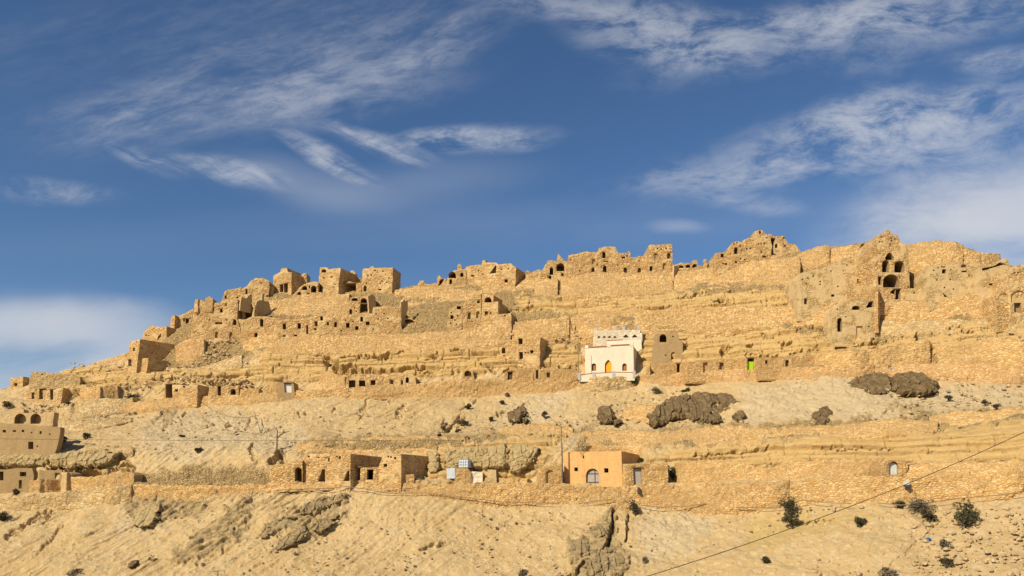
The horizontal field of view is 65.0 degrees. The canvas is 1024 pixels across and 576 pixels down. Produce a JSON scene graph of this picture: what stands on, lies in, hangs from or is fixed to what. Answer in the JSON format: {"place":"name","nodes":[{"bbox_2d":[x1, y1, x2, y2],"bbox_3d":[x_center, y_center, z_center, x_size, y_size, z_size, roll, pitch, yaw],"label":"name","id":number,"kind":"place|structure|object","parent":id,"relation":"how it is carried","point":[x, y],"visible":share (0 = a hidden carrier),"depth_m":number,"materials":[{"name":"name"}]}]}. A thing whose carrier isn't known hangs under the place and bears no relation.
{"place":"outdoors","nodes":[
{"label":"outdoors","id":0,"kind":"place"},
{"bbox_2d":[0,243,1023,575],"bbox_3d":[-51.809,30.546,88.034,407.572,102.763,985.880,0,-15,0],"label":"hillside","id":1,"kind":"structure","parent":0,"point":[100,541],"depth_m":98.41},
{"bbox_2d":[0,468,35,493],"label":"ruined house","id":2,"kind":"structure","parent":1,"relation":"on","point":[10,479],"depth_m":107.97,"materials":[{"name":"paint"}]},
{"bbox_2d":[0,453,49,468],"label":"rock","id":3,"kind":"object","parent":1,"relation":"on","point":[21,461],"visible":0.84,"depth_m":109.49,"materials":[{"name":"yellow stone"}]},
{"bbox_2d":[0,409,64,456],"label":"ruined house","id":4,"kind":"structure","parent":3,"relation":"on","point":[25,432],"depth_m":111.24,"materials":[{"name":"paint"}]},
{"bbox_2d":[29,478,60,492],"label":"retaining wall","id":5,"kind":"structure","parent":1,"relation":"on","point":[41,485],"depth_m":105.61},
{"bbox_2d":[26,388,68,403],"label":"ruined house","id":6,"kind":"structure","parent":1,"relation":"on","point":[60,395],"depth_m":139.92,"materials":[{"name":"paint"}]},
{"bbox_2d":[28,372,82,391],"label":"ruined house","id":7,"kind":"structure","parent":1,"relation":"on","point":[47,380],"depth_m":142.50,"materials":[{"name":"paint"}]},
{"bbox_2d":[0,484,132,512],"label":"retaining wall","id":8,"kind":"structure","parent":1,"relation":"on","point":[72,500],"depth_m":102.67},
{"bbox_2d":[61,472,83,491],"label":"house","id":9,"kind":"structure","parent":1,"relation":"on","point":[66,482],"depth_m":105.55,"materials":[{"name":"stone"}]},
{"bbox_2d":[48,449,121,472],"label":"rock","id":10,"kind":"object","parent":1,"relation":"on","point":[75,460],"visible":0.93,"depth_m":108.70,"materials":[{"name":"yellow stone"}]},
{"bbox_2d":[59,417,133,431],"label":"retaining wall","id":11,"kind":"structure","parent":1,"relation":"on","point":[84,425],"depth_m":125.95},
{"bbox_2d":[56,397,139,419],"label":"retaining wall","id":12,"kind":"structure","parent":1,"relation":"on","point":[85,409],"depth_m":133.15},
{"bbox_2d":[62,443,135,456],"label":"retaining wall","id":13,"kind":"structure","parent":1,"relation":"on","point":[125,450],"depth_m":112.15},
{"bbox_2d":[80,385,120,400],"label":"retaining wall","id":14,"kind":"structure","parent":1,"relation":"on","point":[100,392],"depth_m":137.72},
{"bbox_2d":[71,472,144,490],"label":"retaining wall","id":15,"kind":"structure","parent":1,"relation":"on","point":[108,480],"depth_m":103.62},
{"bbox_2d":[132,504,162,528],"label":"rock","id":16,"kind":"object","parent":1,"relation":"on","point":[147,515],"visible":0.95,"depth_m":97.33,"materials":[{"name":"yellow stone"}]},
{"bbox_2d":[125,339,174,372],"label":"ruined house","id":17,"kind":"structure","parent":1,"relation":"on","point":[139,350],"depth_m":145.64,"materials":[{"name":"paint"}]},
{"bbox_2d":[141,357,167,373],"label":"ruined house","id":18,"kind":"structure","parent":1,"relation":"on","point":[148,364],"depth_m":143.74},
{"bbox_2d":[142,326,175,341],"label":"ruined house","id":19,"kind":"structure","parent":1,"relation":"on","point":[154,333],"depth_m":156.47,"materials":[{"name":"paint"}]},
{"bbox_2d":[170,308,193,328],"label":"ruined house","id":20,"kind":"structure","parent":1,"relation":"on","point":[177,321],"depth_m":159.63,"materials":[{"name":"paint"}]},
{"bbox_2d":[163,382,208,407],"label":"ruined house","id":21,"kind":"structure","parent":1,"relation":"on","point":[191,396],"depth_m":133.41,"materials":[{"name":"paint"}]},
{"bbox_2d":[175,338,206,365],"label":"retaining wall","id":22,"kind":"structure","parent":1,"relation":"on","point":[189,351],"depth_m":146.42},
{"bbox_2d":[118,392,281,413],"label":"retaining wall","id":23,"kind":"structure","parent":1,"relation":"on","point":[148,406],"depth_m":132.62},
{"bbox_2d":[169,354,242,380],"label":"retaining wall","id":24,"kind":"structure","parent":1,"relation":"on","point":[236,360],"depth_m":141.24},
{"bbox_2d":[190,297,241,343],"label":"ruined house","id":25,"kind":"structure","parent":1,"relation":"on","point":[212,319],"depth_m":149.49,"materials":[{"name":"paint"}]},
{"bbox_2d":[208,385,243,404],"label":"ruined house","id":26,"kind":"structure","parent":1,"relation":"on","point":[216,392],"depth_m":133.00,"materials":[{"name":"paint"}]},
{"bbox_2d":[133,482,334,502],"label":"retaining wall","id":27,"kind":"structure","parent":1,"relation":"on","point":[184,493],"depth_m":100.43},
{"bbox_2d":[238,294,260,328],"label":"ruined house","id":28,"kind":"structure","parent":1,"relation":"on","point":[247,307],"depth_m":150.37,"materials":[{"name":"stone"}]},
{"bbox_2d":[240,278,272,302],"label":"ruined house","id":29,"kind":"structure","parent":1,"relation":"on","point":[256,288],"depth_m":162.11,"materials":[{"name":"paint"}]},
{"bbox_2d":[240,316,282,343],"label":"ruined house","id":30,"kind":"structure","parent":1,"relation":"on","point":[253,327],"depth_m":147.16,"materials":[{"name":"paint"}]},
{"bbox_2d":[258,515,297,538],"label":"boulder","id":31,"kind":"object","parent":1,"relation":"on","point":[267,530],"visible":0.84,"depth_m":92.92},
{"bbox_2d":[269,460,303,483],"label":"ruined house","id":32,"kind":"structure","parent":1,"relation":"on","point":[292,471],"depth_m":100.18,"materials":[{"name":"stone"}]},
{"bbox_2d":[277,382,298,401],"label":"ruined house","id":33,"kind":"structure","parent":1,"relation":"on","point":[285,390],"depth_m":131.33,"materials":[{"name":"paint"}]},
{"bbox_2d":[270,268,309,297],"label":"ruined house","id":34,"kind":"structure","parent":1,"relation":"on","point":[290,281],"depth_m":164.32,"materials":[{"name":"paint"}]},
{"bbox_2d":[274,526,307,549],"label":"boulder","id":35,"kind":"object","parent":1,"relation":"on","point":[288,541],"visible":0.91,"depth_m":90.70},
{"bbox_2d":[292,281,320,296],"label":"ruined house","id":36,"kind":"structure","parent":1,"relation":"on","point":[309,288],"depth_m":161.87,"materials":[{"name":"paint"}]},
{"bbox_2d":[267,292,349,317],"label":"retaining wall","id":37,"kind":"structure","parent":1,"relation":"on","point":[298,306],"depth_m":156.93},
{"bbox_2d":[300,493,349,514],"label":"boulder","id":38,"kind":"object","parent":1,"relation":"on","point":[317,504],"visible":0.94,"depth_m":95.89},
{"bbox_2d":[313,514,339,534],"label":"boulder","id":39,"kind":"object","parent":1,"relation":"on","point":[323,525],"visible":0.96,"depth_m":92.86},
{"bbox_2d":[321,370,346,389],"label":"retaining wall","id":40,"kind":"structure","parent":1,"relation":"on","point":[331,380],"depth_m":132.55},
{"bbox_2d":[273,306,401,338],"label":"ruined house","id":41,"kind":"structure","parent":1,"relation":"on","point":[383,320],"depth_m":145.75,"materials":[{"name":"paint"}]},
{"bbox_2d":[319,267,361,294],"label":"ruined house","id":42,"kind":"structure","parent":1,"relation":"on","point":[333,281],"depth_m":162.75,"materials":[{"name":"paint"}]},
{"bbox_2d":[303,453,380,491],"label":"ruined house","id":43,"kind":"structure","parent":1,"relation":"on","point":[339,470],"depth_m":99.78,"materials":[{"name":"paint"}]},
{"bbox_2d":[348,294,375,313],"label":"ruined house","id":44,"kind":"structure","parent":1,"relation":"on","point":[357,305],"depth_m":152.97,"materials":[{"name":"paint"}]},
{"bbox_2d":[243,324,510,363],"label":"retaining wall","id":45,"kind":"structure","parent":1,"relation":"on","point":[490,336],"depth_m":142.05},
{"bbox_2d":[344,373,417,397],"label":"ruined house","id":46,"kind":"structure","parent":1,"relation":"on","point":[357,380],"depth_m":130.46,"materials":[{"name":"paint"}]},
{"bbox_2d":[362,266,400,294],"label":"ruined house","id":47,"kind":"structure","parent":1,"relation":"on","point":[383,280],"depth_m":162.35,"materials":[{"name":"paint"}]},
{"bbox_2d":[295,435,507,454],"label":"retaining wall","id":48,"kind":"structure","parent":1,"relation":"on","point":[309,446],"depth_m":107.72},
{"bbox_2d":[378,454,428,492],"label":"ruined house","id":49,"kind":"structure","parent":1,"relation":"on","point":[397,470],"depth_m":99.01,"materials":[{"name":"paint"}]},
{"bbox_2d":[426,451,439,472],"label":"rock","id":50,"kind":"object","parent":1,"relation":"on","point":[433,465],"visible":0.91,"depth_m":102.27,"materials":[{"name":"yellow stone"}]},
{"bbox_2d":[291,378,577,399],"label":"retaining wall","id":51,"kind":"structure","parent":1,"relation":"on","point":[479,388],"depth_m":128.28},
{"bbox_2d":[395,286,482,305],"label":"retaining wall","id":52,"kind":"structure","parent":1,"relation":"on","point":[450,294],"depth_m":157.05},
{"bbox_2d":[444,264,466,286],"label":"ruined house","id":53,"kind":"structure","parent":52,"relation":"on","point":[457,277],"depth_m":159.66,"materials":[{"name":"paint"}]},
{"bbox_2d":[454,468,496,483],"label":"ruined house","id":54,"kind":"structure","parent":1,"relation":"on","point":[464,475],"depth_m":100.24,"materials":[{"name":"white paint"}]},
{"bbox_2d":[443,443,508,470],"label":"rock","id":55,"kind":"object","parent":1,"relation":"on","point":[497,459],"visible":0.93,"depth_m":101.97,"materials":[{"name":"yellow stone"}]},
{"bbox_2d":[447,293,515,332],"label":"ruined house","id":56,"kind":"structure","parent":1,"relation":"on","point":[477,310],"depth_m":143.47,"materials":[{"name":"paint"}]},
{"bbox_2d":[464,260,524,287],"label":"ruined house","id":57,"kind":"structure","parent":1,"relation":"on","point":[486,272],"depth_m":157.96,"materials":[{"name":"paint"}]},
{"bbox_2d":[0,320,1023,575],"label":"loose stones","id":58,"kind":"object","parent":1,"relation":"on","point":[936,556],"visible":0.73,"depth_m":97.52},
{"bbox_2d":[503,367,533,389],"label":"ruined house","id":59,"kind":"structure","parent":1,"relation":"on","point":[519,373],"depth_m":128.43,"materials":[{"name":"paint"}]},
{"bbox_2d":[483,277,557,296],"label":"retaining wall","id":60,"kind":"structure","parent":1,"relation":"on","point":[547,287],"depth_m":155.00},
{"bbox_2d":[499,337,548,371],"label":"ruined house","id":61,"kind":"structure","parent":1,"relation":"on","point":[528,352],"depth_m":133.83,"materials":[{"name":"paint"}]},
{"bbox_2d":[508,444,539,474],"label":"rock","id":62,"kind":"object","parent":1,"relation":"on","point":[522,457],"visible":0.97,"depth_m":101.23,"materials":[{"name":"yellow stone"}]},
{"bbox_2d":[501,423,572,437],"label":"retaining wall","id":63,"kind":"structure","parent":1,"relation":"on","point":[534,428],"depth_m":110.12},
{"bbox_2d":[512,316,569,344],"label":"retaining wall","id":64,"kind":"structure","parent":1,"relation":"on","point":[551,330],"depth_m":140.20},
{"bbox_2d":[537,462,561,483],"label":"ruined house","id":65,"kind":"structure","parent":1,"relation":"on","point":[551,473],"depth_m":96.69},
{"bbox_2d":[538,254,567,281],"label":"ruined house","id":66,"kind":"structure","parent":1,"relation":"on","point":[558,269],"depth_m":156.43,"materials":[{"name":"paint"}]},
{"bbox_2d":[534,368,577,389],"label":"ruined house","id":67,"kind":"structure","parent":1,"relation":"on","point":[550,373],"depth_m":127.39,"materials":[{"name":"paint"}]},
{"bbox_2d":[354,480,789,516],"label":"retaining wall","id":68,"kind":"structure","parent":1,"relation":"on","point":[723,498],"depth_m":93.67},
{"bbox_2d":[564,451,638,486],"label":"orange house","id":69,"kind":"structure","parent":68,"relation":"on","point":[602,468],"depth_m":96.53,"materials":[{"name":"paint"}]},
{"bbox_2d":[569,539,590,556],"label":"boulder","id":70,"kind":"object","parent":1,"relation":"on","point":[583,545],"visible":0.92,"depth_m":86.09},
{"bbox_2d":[582,546,627,575],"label":"boulder","id":71,"kind":"object","parent":1,"relation":"on","point":[597,563],"visible":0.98,"depth_m":82.53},
{"bbox_2d":[596,406,615,424],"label":"boulder","id":72,"kind":"object","parent":1,"relation":"on","point":[606,415],"visible":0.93,"depth_m":113.94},
{"bbox_2d":[567,246,646,277],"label":"ruined house","id":73,"kind":"structure","parent":1,"relation":"on","point":[610,259],"depth_m":155.81,"materials":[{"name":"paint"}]},
{"bbox_2d":[579,375,638,391],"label":"retaining wall","id":74,"kind":"structure","parent":1,"relation":"on","point":[599,384],"depth_m":124.17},
{"bbox_2d":[578,371,635,381],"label":"terrace railing","id":75,"kind":"object","parent":74,"relation":"on","point":[585,377],"visible":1,"depth_m":124.85,"materials":[{"name":"white paint"}]},
{"bbox_2d":[585,325,643,374],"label":"white house","id":76,"kind":"structure","parent":1,"relation":"on","point":[615,350],"depth_m":129.47,"materials":[{"name":"paint"}]},
{"bbox_2d":[561,272,672,304],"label":"retaining wall","id":77,"kind":"structure","parent":1,"relation":"on","point":[587,288],"depth_m":150.19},
{"bbox_2d":[622,404,655,421],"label":"retaining wall","id":78,"kind":"structure","parent":1,"relation":"on","point":[638,412],"depth_m":113.75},
{"bbox_2d":[622,462,667,496],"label":"ruined house","id":79,"kind":"structure","parent":1,"relation":"on","point":[648,474],"depth_m":94.42,"materials":[{"name":"stone"}]},
{"bbox_2d":[644,244,672,273],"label":"stone tower","id":80,"kind":"structure","parent":1,"relation":"on","point":[659,259],"depth_m":153.27,"materials":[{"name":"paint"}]},
{"bbox_2d":[578,424,746,456],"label":"retaining wall","id":81,"kind":"structure","parent":1,"relation":"on","point":[632,441],"depth_m":103.48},
{"bbox_2d":[651,333,683,367],"bbox_3d":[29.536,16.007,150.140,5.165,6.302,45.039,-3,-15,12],"label":"ruined house","id":82,"kind":"structure","parent":1,"relation":"on","point":[666,344],"depth_m":129.06,"materials":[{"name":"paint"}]},
{"bbox_2d":[653,362,683,377],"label":"ruined house","id":83,"kind":"structure","parent":1,"relation":"on","point":[668,368],"depth_m":124.37,"materials":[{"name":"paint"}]},
{"bbox_2d":[646,391,740,428],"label":"boulder","id":84,"kind":"object","parent":1,"relation":"on","point":[695,406],"visible":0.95,"depth_m":112.09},
{"bbox_2d":[570,302,836,343],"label":"retaining wall","id":85,"kind":"structure","parent":1,"relation":"on","point":[725,321],"depth_m":134.69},
{"bbox_2d":[682,358,742,384],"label":"ruined house","id":86,"kind":"structure","parent":1,"relation":"on","point":[692,372],"depth_m":121.70,"materials":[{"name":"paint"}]},
{"bbox_2d":[673,256,800,291],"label":"retaining wall","id":87,"kind":"structure","parent":1,"relation":"on","point":[777,271],"depth_m":143.99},
{"bbox_2d":[741,356,757,378],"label":"ruined house","id":88,"kind":"structure","parent":1,"relation":"on","point":[747,362],"depth_m":119.65,"materials":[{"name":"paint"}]},
{"bbox_2d":[707,230,799,276],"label":"ruined castle","id":89,"kind":"structure","parent":1,"relation":"on","point":[758,245],"depth_m":147.57,"materials":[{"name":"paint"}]},
{"bbox_2d":[640,363,874,386],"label":"retaining wall","id":90,"kind":"structure","parent":1,"relation":"on","point":[795,373],"depth_m":116.91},
{"bbox_2d":[674,458,882,483],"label":"retaining wall","id":91,"kind":"structure","parent":1,"relation":"on","point":[708,471],"depth_m":91.47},
{"bbox_2d":[755,355,814,381],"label":"ruined house","id":92,"kind":"structure","parent":1,"relation":"on","point":[767,369],"depth_m":117.55,"materials":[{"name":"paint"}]},
{"bbox_2d":[796,245,829,270],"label":"retaining wall","id":93,"kind":"structure","parent":1,"relation":"on","point":[817,257],"depth_m":141.61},
{"bbox_2d":[784,257,859,321],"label":"ruined house","id":94,"kind":"structure","parent":1,"relation":"on","point":[809,293],"depth_m":129.00,"materials":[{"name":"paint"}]},
{"bbox_2d":[812,406,832,424],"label":"boulder","id":95,"kind":"object","parent":1,"relation":"on","point":[820,415],"visible":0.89,"depth_m":101.71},
{"bbox_2d":[741,418,938,445],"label":"retaining wall","id":96,"kind":"structure","parent":1,"relation":"on","point":[887,429],"depth_m":95.03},
{"bbox_2d":[815,350,868,367],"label":"retaining wall","id":97,"kind":"structure","parent":1,"relation":"on","point":[838,358],"depth_m":114.52,"materials":[{"name":"stone"}]},
{"bbox_2d":[830,245,859,263],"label":"retaining wall","id":98,"kind":"structure","parent":1,"relation":"on","point":[840,253],"depth_m":139.50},
{"bbox_2d":[823,290,880,347],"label":"ruined house","id":99,"kind":"structure","parent":1,"relation":"on","point":[847,322],"depth_m":121.55,"materials":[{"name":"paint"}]},
{"bbox_2d":[848,372,891,394],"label":"boulder","id":100,"kind":"object","parent":1,"relation":"on","point":[877,383],"visible":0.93,"depth_m":108.59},
{"bbox_2d":[855,229,909,315],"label":"ruined house","id":101,"kind":"structure","parent":1,"relation":"on","point":[883,265],"depth_m":125.15,"materials":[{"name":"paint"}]},
{"bbox_2d":[870,460,907,492],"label":"ruined house","id":102,"kind":"structure","parent":1,"relation":"on","point":[890,468],"depth_m":84.05,"materials":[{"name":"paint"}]},
{"bbox_2d":[867,339,930,365],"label":"retaining wall","id":103,"kind":"structure","parent":1,"relation":"on","point":[908,352],"depth_m":112.92,"materials":[{"name":"stone"}]},
{"bbox_2d":[790,471,1023,505],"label":"retaining wall","id":104,"kind":"structure","parent":1,"relation":"on","point":[853,490],"depth_m":82.28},
{"bbox_2d":[889,371,938,397],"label":"boulder","id":105,"kind":"object","parent":1,"relation":"on","point":[909,384],"visible":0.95,"depth_m":105.24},
{"bbox_2d":[907,240,963,273],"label":"retaining wall","id":106,"kind":"structure","parent":1,"relation":"on","point":[923,255],"depth_m":130.28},
{"bbox_2d":[881,294,992,321],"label":"retaining wall","id":107,"kind":"structure","parent":1,"relation":"on","point":[945,309],"depth_m":119.16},
{"bbox_2d":[910,262,980,310],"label":"ruined house","id":108,"kind":"structure","parent":1,"relation":"on","point":[936,285],"depth_m":120.77,"materials":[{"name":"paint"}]},
{"bbox_2d":[875,362,1023,385],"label":"retaining wall","id":109,"kind":"structure","parent":1,"relation":"on","point":[986,373],"depth_m":106.23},
{"bbox_2d":[875,319,1023,340],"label":"retaining wall","id":110,"kind":"structure","parent":1,"relation":"on","point":[922,328],"depth_m":117.63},
{"bbox_2d":[907,459,1023,476],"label":"retaining wall","id":111,"kind":"structure","parent":1,"relation":"on","point":[964,468],"depth_m":81.34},
{"bbox_2d":[952,498,980,527],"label":"shrub","id":112,"kind":"object","parent":1,"relation":"on","point":[964,516],"visible":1,"depth_m":75.39,"materials":[{"name":"green plant"}]},
{"bbox_2d":[929,406,1023,426],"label":"retaining wall","id":113,"kind":"structure","parent":1,"relation":"on","point":[961,418],"depth_m":91.69,"materials":[{"name":"stone"}]},
{"bbox_2d":[934,338,1023,365],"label":"retaining wall","id":114,"kind":"structure","parent":1,"relation":"on","point":[994,351],"depth_m":107.92,"materials":[{"name":"stone"}]},
{"bbox_2d":[963,249,1000,266],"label":"retaining wall","id":115,"kind":"structure","parent":1,"relation":"on","point":[973,256],"depth_m":128.79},
{"bbox_2d":[969,258,1009,304],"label":"ruined house","id":116,"kind":"structure","parent":1,"relation":"on","point":[981,281],"depth_m":118.01,"materials":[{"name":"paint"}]},
{"bbox_2d":[982,265,1023,332],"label":"ruined house","id":117,"kind":"structure","parent":1,"relation":"on","point":[1002,308],"depth_m":113.31,"materials":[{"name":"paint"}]},
{"bbox_2d":[0,0,1023,388],"label":"sky","id":118,"kind":"structure","parent":0,"point":[158,157],"materials":[{"name":"blue"}]},
{"bbox_2d":[648,432,1023,575],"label":"power cable","id":119,"kind":"object","parent":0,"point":[831,513],"visible":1,"depth_m":50.11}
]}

